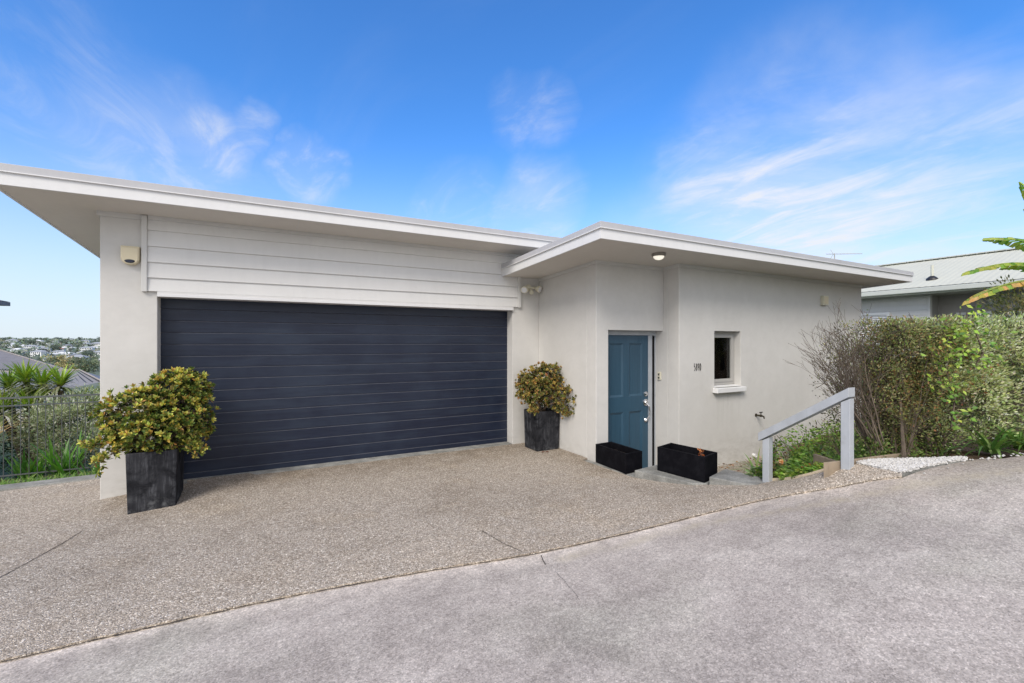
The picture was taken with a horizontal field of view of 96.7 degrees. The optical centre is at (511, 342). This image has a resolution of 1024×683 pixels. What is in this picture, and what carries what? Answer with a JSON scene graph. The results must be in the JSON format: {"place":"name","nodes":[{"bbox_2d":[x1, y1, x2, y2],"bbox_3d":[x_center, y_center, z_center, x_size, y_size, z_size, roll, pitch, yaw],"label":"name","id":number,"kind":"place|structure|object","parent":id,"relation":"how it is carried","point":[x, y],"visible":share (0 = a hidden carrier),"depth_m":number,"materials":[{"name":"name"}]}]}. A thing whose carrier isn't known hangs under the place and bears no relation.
{"place":"outdoors","nodes":[
{"label":"outdoors","id":0,"kind":"place"},
{"bbox_2d":[0,469,98,484],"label":"garden bank","id":1,"kind":"structure","parent":0,"point":[43,477],"depth_m":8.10,"materials":[{"name":"green plant"}]},
{"bbox_2d":[0,409,32,443],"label":"flax plant","id":2,"kind":"object","parent":1,"relation":"on","point":[8,427],"visible":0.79,"depth_m":8.10,"materials":[{"name":"green plant"}]},
{"bbox_2d":[1,447,55,482],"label":"flax plant","id":3,"kind":"object","parent":1,"relation":"on","point":[16,468],"visible":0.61,"depth_m":7.42,"materials":[{"name":"green plant"}]},
{"bbox_2d":[0,393,99,482],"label":"pool fence","id":4,"kind":"object","parent":1,"relation":"on","point":[45,404],"visible":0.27,"depth_m":7.23,"materials":[{"name":"metal"}]},
{"bbox_2d":[15,429,90,476],"bbox_3d":[-7.381,1.865,7.412,1.010,0.766,1.169,0,0,-29],"label":"flax plant","id":5,"kind":"object","parent":1,"relation":"on","point":[55,464],"visible":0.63,"depth_m":7.44,"materials":[{"name":"green plant"}]},
{"bbox_2d":[73,453,99,474],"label":"flax plant","id":6,"kind":"object","parent":1,"relation":"on","point":[93,469],"visible":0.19,"depth_m":7.24,"materials":[{"name":"green plant"}]},
{"bbox_2d":[0,443,901,662],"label":"driveway","id":7,"kind":"structure","parent":0,"point":[81,562],"depth_m":3.89,"materials":[{"name":"beige concrete"}]},
{"bbox_2d":[0,474,99,490],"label":"concrete kerb","id":8,"kind":"structure","parent":7,"relation":"on","point":[6,487],"depth_m":5.33,"materials":[{"name":"grey concrete"}]},
{"bbox_2d":[125,442,184,513],"bbox_3d":[-3.615,1.349,4.635,0.400,0.585,0.510,0,0,-29],"label":"tall pot","id":9,"kind":"object","parent":7,"relation":"on","point":[154,480],"visible":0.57,"depth_m":4.43,"materials":[{"name":"stone"}]},
{"bbox_2d":[76,366,218,477],"bbox_3d":[-3.609,0.746,4.605,1.123,1.017,0.787,0,0,-29],"label":"potted shrub","id":10,"kind":"object","parent":9,"relation":"in","point":[163,417],"visible":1,"depth_m":4.50,"materials":[{"name":"green plant"}]},
{"bbox_2d":[524,407,558,450],"bbox_3d":[0.444,1.290,6.848,0.400,0.575,0.380,0,0,-29],"label":"tall pot","id":11,"kind":"object","parent":7,"relation":"on","point":[541,429],"visible":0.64,"depth_m":6.70,"materials":[{"name":"stone"}]},
{"bbox_2d":[514,361,575,418],"bbox_3d":[0.497,0.678,6.755,0.944,0.830,0.714,0,0,0],"label":"potted shrub","id":12,"kind":"object","parent":11,"relation":"in","point":[535,386],"visible":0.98,"depth_m":6.58,"materials":[{"name":"green plant"}]},
{"bbox_2d":[0,342,1022,479],"bbox_3d":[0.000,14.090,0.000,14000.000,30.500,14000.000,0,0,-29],"label":"terrain","id":13,"kind":"structure","parent":0,"point":[95,385],"depth_m":15.81,"materials":[{"name":"green plant"}]},
{"bbox_2d":[0,300,9,305],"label":"neighbour house","id":14,"kind":"structure","parent":13,"relation":"on","point":[4,303],"depth_m":11.82,"materials":[{"name":"grey tile"}]},
{"bbox_2d":[24,345,37,349],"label":"suburb house","id":15,"kind":"structure","parent":13,"relation":"on","point":[28,346],"depth_m":647.39,"materials":[{"name":"white paint"}]},
{"bbox_2d":[0,349,64,401],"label":"neighbour house","id":16,"kind":"structure","parent":13,"relation":"on","point":[5,357],"depth_m":30.63,"materials":[{"name":"grey tile"}]},
{"bbox_2d":[0,358,65,475],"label":"cabbage tree","id":17,"kind":"object","parent":13,"relation":"on","point":[23,375],"visible":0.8,"depth_m":8.90,"materials":[{"name":"green plant"}]},
{"bbox_2d":[30,350,49,356],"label":"suburb house","id":18,"kind":"structure","parent":13,"relation":"on","point":[37,352],"depth_m":553.70,"materials":[{"name":"white paint"}]},
{"bbox_2d":[0,408,98,478],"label":"dark shrub","id":19,"kind":"object","parent":13,"relation":"on","point":[10,451],"visible":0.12,"depth_m":9.63,"materials":[{"name":"green plant"}]},
{"bbox_2d":[0,338,99,369],"bbox_3d":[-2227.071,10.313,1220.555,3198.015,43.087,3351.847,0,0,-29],"label":"woodland","id":20,"kind":"object","parent":13,"relation":"on","point":[24,343],"visible":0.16,"depth_m":634.96,"materials":[{"name":"green plant"}]},
{"bbox_2d":[0,369,99,431],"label":"neighbour house","id":21,"kind":"structure","parent":13,"relation":"on","point":[83,377],"depth_m":21.09,"materials":[{"name":"metal"}]},
{"bbox_2d":[43,358,61,364],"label":"suburb tree","id":22,"kind":"object","parent":13,"relation":"on","point":[52,361],"visible":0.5,"depth_m":180.80,"materials":[{"name":"green plant"}]},
{"bbox_2d":[7,383,99,471],"bbox_3d":[-8.438,1.940,8.733,1.738,2.312,1.466,0,0,-29],"label":"grey leaf shrub","id":23,"kind":"object","parent":13,"relation":"on","point":[49,417],"visible":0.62,"depth_m":8.43,"materials":[{"name":"green plant"}]},
{"bbox_2d":[40,354,68,362],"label":"suburb tree","id":24,"kind":"object","parent":13,"relation":"on","point":[59,357],"visible":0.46,"depth_m":204.72,"materials":[{"name":"green plant"}]},
{"bbox_2d":[48,345,61,350],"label":"suburb tree","id":25,"kind":"object","parent":13,"relation":"on","point":[56,347],"visible":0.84,"depth_m":614.13,"materials":[{"name":"green plant"}]},
{"bbox_2d":[30,364,86,459],"bbox_3d":[-8.950,1.788,8.993,0.946,2.820,1.021,0,0,-29],"label":"cabbage tree","id":26,"kind":"object","parent":13,"relation":"on","point":[58,380],"visible":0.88,"depth_m":8.96,"materials":[{"name":"green plant"}]},
{"bbox_2d":[54,355,74,364],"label":"suburb tree","id":27,"kind":"object","parent":13,"relation":"on","point":[63,360],"visible":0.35,"depth_m":187.66,"materials":[{"name":"green plant"}]},
{"bbox_2d":[68,355,89,357],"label":"suburb house","id":28,"kind":"structure","parent":13,"relation":"on","point":[80,356],"depth_m":514.07,"materials":[{"name":"white paint"}]},
{"bbox_2d":[66,357,98,367],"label":"suburb tree","id":29,"kind":"object","parent":13,"relation":"on","point":[77,359],"visible":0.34,"depth_m":164.08,"materials":[{"name":"green plant"}]},
{"bbox_2d":[67,359,98,373],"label":"suburb tree","id":30,"kind":"object","parent":13,"relation":"on","point":[86,367],"visible":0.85,"depth_m":152.69,"materials":[{"name":"green plant"}]},
{"bbox_2d":[73,419,98,470],"bbox_3d":[-8.358,2.350,10.158,2.393,2.103,2.001,0,0,-29],"label":"dark shrub","id":31,"kind":"object","parent":13,"relation":"on","point":[89,420],"visible":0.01,"depth_m":9.70,"materials":[{"name":"green plant"}]},
{"bbox_2d":[79,347,94,351],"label":"suburb house","id":32,"kind":"structure","parent":13,"relation":"on","point":[85,348],"depth_m":643.94,"materials":[{"name":"white paint"}]},
{"bbox_2d":[81,383,99,426],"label":"grey leaf shrub","id":33,"kind":"object","parent":13,"relation":"on","point":[93,398],"visible":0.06,"depth_m":8.92,"materials":[{"name":"green plant"}]},
{"bbox_2d":[89,358,99,370],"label":"suburb tree","id":34,"kind":"object","parent":13,"relation":"on","point":[93,359],"visible":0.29,"depth_m":425.10,"materials":[{"name":"green plant"}]},
{"bbox_2d":[0,163,913,499],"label":"house","id":35,"kind":"structure","parent":13,"relation":"on","point":[302,335],"depth_m":6.21,"materials":[{"name":"paint"}]},
{"bbox_2d":[121,245,140,265],"bbox_3d":[-4.055,-0.926,4.836,0.156,0.197,0.086,0,0,-29],"label":"alarm siren","id":36,"kind":"object","parent":35,"relation":"attached to","point":[131,255],"visible":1,"depth_m":4.81,"materials":[{"name":"beige plastic"}]},
{"bbox_2d":[161,298,506,478],"bbox_3d":[-2.026,0.504,6.203,4.500,2.148,0.012,0,0,-29],"label":"garage door","id":37,"kind":"structure","parent":35,"relation":"in","point":[297,384],"depth_m":6.02,"materials":[{"name":"paint"}]},
{"bbox_2d":[521,284,541,294],"bbox_3d":[0.295,-0.841,7.165,0.375,0.167,0.160,0,0,-29],"label":"flood light","id":38,"kind":"object","parent":35,"relation":"attached to","point":[529,288],"visible":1,"depth_m":7.15,"materials":[{"name":"white plastic"}]},
{"bbox_2d":[608,335,649,467],"bbox_3d":[1.645,0.866,6.509,0.850,1.947,0.111,0,0,-29],"label":"front door","id":39,"kind":"structure","parent":35,"relation":"in","point":[628,406],"depth_m":6.55,"materials":[{"name":"blue paint"}]},
{"bbox_2d":[652,252,665,259],"bbox_3d":[1.858,-1.093,5.763,0.172,0.088,0.172,0,0,-29],"label":"ceiling light","id":40,"kind":"object","parent":35,"relation":"attached to","point":[658,255],"visible":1,"depth_m":5.71,"materials":[{"name":"white"}]},
{"bbox_2d":[714,331,733,384],"bbox_3d":[3.220,0.235,7.034,0.611,0.820,0.072,0,0,-29],"label":"window","id":41,"kind":"structure","parent":35,"relation":"in","point":[723,341],"depth_m":7.06,"materials":[{"name":"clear glass"}]},
{"bbox_2d":[821,296,828,304],"bbox_3d":[5.599,-0.757,8.146,0.160,0.165,0.066,0,0,-29],"label":"vent box","id":42,"kind":"object","parent":35,"relation":"attached to","point":[824,300],"visible":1,"depth_m":8.11,"materials":[{"name":"beige plastic"}]},
{"bbox_2d":[861,248,1023,347],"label":"neighbour house","id":43,"kind":"structure","parent":13,"relation":"on","point":[950,290],"depth_m":13.29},
{"bbox_2d":[861,312,889,344],"bbox_3d":[11.034,-0.420,14.701,0.090,1.020,1.950,0,0,-29],"label":"window","id":44,"kind":"structure","parent":43,"relation":"in","point":[885,314],"depth_m":14.19,"materials":[{"name":"grey glass"}]},
{"bbox_2d":[926,265,937,280],"bbox_3d":[12.173,-2.022,13.186,0.300,0.450,0.300,0,0,-29],"label":"roof vent","id":45,"kind":"object","parent":43,"relation":"attached to","point":[931,277],"visible":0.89,"depth_m":13.15,"materials":[{"name":"white metal"}]},
{"bbox_2d":[956,311,993,321],"bbox_3d":[12.917,-0.235,12.709,0.090,1.250,0.750,0,0,-29],"label":"window","id":46,"kind":"structure","parent":43,"relation":"in","point":[963,313],"depth_m":12.70,"materials":[{"name":"grey glass"}]},
{"bbox_2d":[0,455,1023,682],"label":"road","id":47,"kind":"structure","parent":0,"point":[917,577],"depth_m":2.49,"materials":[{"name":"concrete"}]},
{"bbox_2d":[0,0,1023,338],"label":"sky","id":48,"kind":"structure","parent":0,"point":[885,131],"materials":[{"name":"blue"}]},
{"bbox_2d":[717,453,790,473],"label":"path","id":49,"kind":"structure","parent":0,"point":[736,464],"depth_m":6.84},
{"bbox_2d":[585,460,634,476],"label":"kerb slab","id":50,"kind":"structure","parent":49,"relation":"on","point":[628,474],"depth_m":5.77,"materials":[{"name":"concrete"}]},
{"bbox_2d":[596,442,641,473],"bbox_3d":[1.365,1.466,5.853,0.285,0.245,0.640,0,0,-26],"label":"planter box","id":51,"kind":"object","parent":50,"relation":"on","point":[620,458],"visible":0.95,"depth_m":5.70,"materials":[{"name":"plastic"}]},
{"bbox_2d":[635,465,708,484],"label":"kerb slab","id":52,"kind":"structure","parent":49,"relation":"on","point":[652,473],"depth_m":5.18,"materials":[{"name":"concrete"}]},
{"bbox_2d":[657,443,716,482],"bbox_3d":[2.011,1.366,5.242,0.323,0.278,0.644,0,0,-36],"label":"planter box","id":53,"kind":"object","parent":52,"relation":"on","point":[689,462],"visible":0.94,"depth_m":5.11,"materials":[{"name":"plastic"}]},
{"bbox_2d":[709,469,764,484],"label":"kerb slab","id":54,"kind":"structure","parent":49,"relation":"on","point":[726,477],"depth_m":4.79,"materials":[{"name":"concrete"}]},
{"bbox_2d":[791,381,1023,460],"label":"garden soil","id":55,"kind":"structure","parent":0,"point":[973,455],"depth_m":5.83,"materials":[{"name":"brown soil"}]},
{"bbox_2d":[731,449,761,470],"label":"strap leaf plant","id":56,"kind":"object","parent":55,"relation":"on","point":[756,462],"visible":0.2,"depth_m":6.12,"materials":[{"name":"green plant"}]},
{"bbox_2d":[743,462,761,478],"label":"grey leaf plant","id":57,"kind":"object","parent":55,"relation":"on","point":[748,470],"visible":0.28,"depth_m":4.89,"materials":[{"name":"green plant"}]},
{"bbox_2d":[752,460,785,475],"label":"leafy plant","id":58,"kind":"object","parent":55,"relation":"on","point":[759,473],"visible":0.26,"depth_m":4.89,"materials":[{"name":"green plant"}]},
{"bbox_2d":[771,436,783,477],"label":"rose bush","id":59,"kind":"object","parent":55,"relation":"on","point":[780,462],"visible":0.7,"depth_m":4.75,"materials":[{"name":"green plant"}]},
{"bbox_2d":[773,465,801,479],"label":"leafy plant","id":60,"kind":"object","parent":55,"relation":"on","point":[780,475],"visible":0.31,"depth_m":4.59,"materials":[{"name":"green plant"}]},
{"bbox_2d":[773,447,805,463],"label":"leafy plant","id":61,"kind":"object","parent":55,"relation":"on","point":[784,457],"visible":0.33,"depth_m":5.89,"materials":[{"name":"green plant"}]},
{"bbox_2d":[776,458,806,477],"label":"leafy plant","id":62,"kind":"object","parent":55,"relation":"on","point":[790,461],"visible":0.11,"depth_m":4.96,"materials":[{"name":"green plant"}]},
{"bbox_2d":[797,457,812,466],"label":"leafy plant","id":63,"kind":"object","parent":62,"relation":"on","point":[805,459],"visible":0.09,"depth_m":4.76,"materials":[{"name":"green plant"}]},
{"bbox_2d":[782,462,809,478],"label":"leafy plant","id":64,"kind":"object","parent":55,"relation":"on","point":[791,473],"visible":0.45,"depth_m":4.47,"materials":[{"name":"green plant"}]},
{"bbox_2d":[773,433,820,459],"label":"leafy plant","id":65,"kind":"object","parent":55,"relation":"on","point":[780,440],"visible":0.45,"depth_m":6.48,"materials":[{"name":"green plant"}]},
{"bbox_2d":[772,468,823,480],"bbox_3d":[2.797,1.350,4.340,0.103,0.576,0.702,0,0,-26],"label":"garden edging","id":66,"kind":"object","parent":55,"relation":"on","point":[799,476],"visible":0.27,"depth_m":4.34,"materials":[{"name":"brown wood"}]},
{"bbox_2d":[783,437,812,460],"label":"strap leaf plant","id":67,"kind":"object","parent":55,"relation":"on","point":[791,447],"visible":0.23,"depth_m":6.25,"materials":[{"name":"green plant"}]},
{"bbox_2d":[786,459,812,469],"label":"leafy plant","id":68,"kind":"object","parent":55,"relation":"on","point":[799,460],"visible":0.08,"depth_m":4.69,"materials":[{"name":"green plant"}]},
{"bbox_2d":[786,451,819,464],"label":"leafy plant","id":69,"kind":"object","parent":55,"relation":"on","point":[801,457],"visible":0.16,"depth_m":4.93,"materials":[{"name":"green plant"}]},
{"bbox_2d":[783,423,827,446],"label":"leafy plant","id":70,"kind":"object","parent":55,"relation":"on","point":[804,430],"visible":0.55,"depth_m":7.06,"materials":[{"name":"green plant"}]},
{"bbox_2d":[758,387,854,482],"bbox_3d":[2.775,0.958,4.345,0.104,1.137,0.848,0,0,-26],"label":"handrail","id":71,"kind":"object","parent":55,"relation":"on","point":[844,399],"visible":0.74,"depth_m":4.11,"materials":[{"name":"grey paint"}]},
{"bbox_2d":[799,461,820,473],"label":"leafy plant","id":72,"kind":"object","parent":55,"relation":"on","point":[810,466],"visible":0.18,"depth_m":4.44,"materials":[{"name":"green plant"}]},
{"bbox_2d":[790,441,833,459],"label":"leafy plant","id":73,"kind":"object","parent":55,"relation":"on","point":[802,448],"visible":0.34,"depth_m":5.80,"materials":[{"name":"green plant"}]},
{"bbox_2d":[810,461,823,473],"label":"leafy plant","id":74,"kind":"object","parent":55,"relation":"on","point":[816,467],"visible":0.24,"depth_m":4.28,"materials":[{"name":"green plant"}]},
{"bbox_2d":[796,444,837,462],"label":"leafy plant","id":75,"kind":"object","parent":55,"relation":"on","point":[816,449],"visible":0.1,"depth_m":5.34,"materials":[{"name":"green plant"}]},
{"bbox_2d":[804,435,839,458],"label":"leafy plant","id":76,"kind":"object","parent":55,"relation":"on","point":[810,445],"visible":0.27,"depth_m":6.11,"materials":[{"name":"green plant"}]},
{"bbox_2d":[804,423,840,450],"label":"leafy plant","id":77,"kind":"object","parent":55,"relation":"on","point":[812,432],"visible":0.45,"depth_m":6.66,"materials":[{"name":"green plant"}]},
{"bbox_2d":[811,448,835,460],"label":"leafy plant","id":78,"kind":"object","parent":55,"relation":"on","point":[828,453],"visible":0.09,"depth_m":4.92,"materials":[{"name":"green plant"}]},
{"bbox_2d":[813,454,836,462],"bbox_3d":[3.027,1.190,4.335,0.042,0.200,0.524,0,0,6],"label":"retaining board","id":79,"kind":"object","parent":55,"relation":"on","point":[819,458],"visible":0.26,"depth_m":4.46,"materials":[{"name":"brown wood"}]},
{"bbox_2d":[721,434,932,470],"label":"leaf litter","id":80,"kind":"object","parent":55,"relation":"on","point":[780,456],"visible":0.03,"depth_m":6.71,"materials":[{"name":"brown plant"}]},
{"bbox_2d":[810,422,858,444],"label":"leafy plant","id":81,"kind":"object","parent":55,"relation":"on","point":[828,432],"visible":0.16,"depth_m":7.34,"materials":[{"name":"green plant"}]},
{"bbox_2d":[822,427,862,458],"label":"shrub","id":82,"kind":"object","parent":55,"relation":"on","point":[837,449],"visible":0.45,"depth_m":4.42,"materials":[{"name":"green plant"}]},
{"bbox_2d":[823,419,869,434],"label":"leafy plant","id":83,"kind":"object","parent":55,"relation":"on","point":[836,425],"visible":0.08,"depth_m":7.69,"materials":[{"name":"green plant"}]},
{"bbox_2d":[823,435,871,453],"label":"leafy plant","id":84,"kind":"object","parent":55,"relation":"on","point":[840,440],"visible":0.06,"depth_m":6.29,"materials":[{"name":"green plant"}]},
{"bbox_2d":[824,453,908,477],"bbox_3d":[3.191,1.123,4.092,0.889,0.234,0.022,0,0,-11],"label":"retaining board","id":85,"kind":"object","parent":55,"relation":"on","point":[831,467],"visible":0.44,"depth_m":4.02,"materials":[{"name":"brown wood"}]},
{"bbox_2d":[854,442,893,455],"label":"leafy plant","id":86,"kind":"object","parent":55,"relation":"on","point":[863,447],"visible":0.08,"depth_m":5.10,"materials":[{"name":"green plant"}]},
{"bbox_2d":[854,430,894,457],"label":"shrub","id":87,"kind":"object","parent":55,"relation":"on","point":[872,453],"visible":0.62,"depth_m":4.25,"materials":[{"name":"green plant"}]},
{"bbox_2d":[807,309,987,456],"bbox_3d":[3.699,0.480,4.515,0.918,1.568,1.298,0,0,-1],"label":"hedge shrub","id":88,"kind":"object","parent":55,"relation":"on","point":[910,331],"visible":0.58,"depth_m":4.20,"materials":[{"name":"green plant"}]},
{"bbox_2d":[783,301,1017,457],"bbox_3d":[3.455,0.350,4.310,1.513,1.568,1.277,0,0,9],"label":"twiggy shrub","id":89,"kind":"object","parent":55,"relation":"on","point":[846,381],"visible":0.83,"depth_m":4.21,"materials":[{"name":"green plant"}]},
{"bbox_2d":[918,305,1018,438],"bbox_3d":[3.944,0.253,3.962,0.846,1.172,0.193,0,0,-2],"label":"climbing vine","id":90,"kind":"object","parent":89,"relation":"attached to","point":[959,355],"visible":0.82,"depth_m":3.95,"materials":[{"name":"green plant"}]},
{"bbox_2d":[883,430,924,457],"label":"shrub","id":91,"kind":"object","parent":55,"relation":"on","point":[911,453],"visible":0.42,"depth_m":4.18,"materials":[{"name":"green plant"}]},
{"bbox_2d":[899,459,968,476],"bbox_3d":[3.410,1.075,3.834,0.785,0.206,0.350,0,0,16],"label":"kerb","id":92,"kind":"object","parent":55,"relation":"on","point":[912,472],"visible":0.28,"depth_m":3.75,"materials":[{"name":"concrete"}]},
{"bbox_2d":[854,313,1023,454],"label":"hedge shrub","id":93,"kind":"object","parent":55,"relation":"on","point":[989,381],"visible":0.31,"depth_m":4.13,"materials":[{"name":"green plant"}]},
{"bbox_2d":[856,452,1022,473],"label":"white pebbles","id":94,"kind":"object","parent":55,"relation":"on","point":[904,465],"visible":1,"depth_m":3.83,"materials":[{"name":"gravel"}]},
{"bbox_2d":[919,430,962,456],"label":"shrub","id":95,"kind":"object","parent":55,"relation":"on","point":[940,448],"visible":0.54,"depth_m":4.19,"materials":[{"name":"green plant"}]},
{"bbox_2d":[915,309,1023,446],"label":"hedge shrub","id":96,"kind":"object","parent":55,"relation":"on","point":[1018,361],"visible":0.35,"depth_m":4.24,"materials":[{"name":"green plant"}]},
{"bbox_2d":[936,417,1023,458],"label":"strap leaf plant","id":97,"kind":"object","parent":55,"relation":"on","point":[993,446],"visible":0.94,"depth_m":3.94,"materials":[{"name":"green plant"}]},
{"bbox_2d":[961,182,1023,305],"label":"banana plant","id":98,"kind":"object","parent":55,"relation":"on","point":[1005,266],"visible":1,"depth_m":5.99,"materials":[{"name":"green plant"}]},
{"bbox_2d":[970,414,1023,454],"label":"strap leaf plant","id":99,"kind":"object","parent":55,"relation":"on","point":[1019,444],"visible":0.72,"depth_m":3.94,"materials":[{"name":"green plant"}]},
{"bbox_2d":[973,274,1023,378],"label":"garden tree","id":100,"kind":"object","parent":55,"relation":"on","point":[1016,297],"visible":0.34,"depth_m":6.19,"materials":[{"name":"green plant"}]},
{"bbox_2d":[993,408,1023,448],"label":"strap leaf plant","id":101,"kind":"object","parent":55,"relation":"on","point":[1017,423],"visible":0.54,"depth_m":4.13,"materials":[{"name":"green plant"}]}
]}

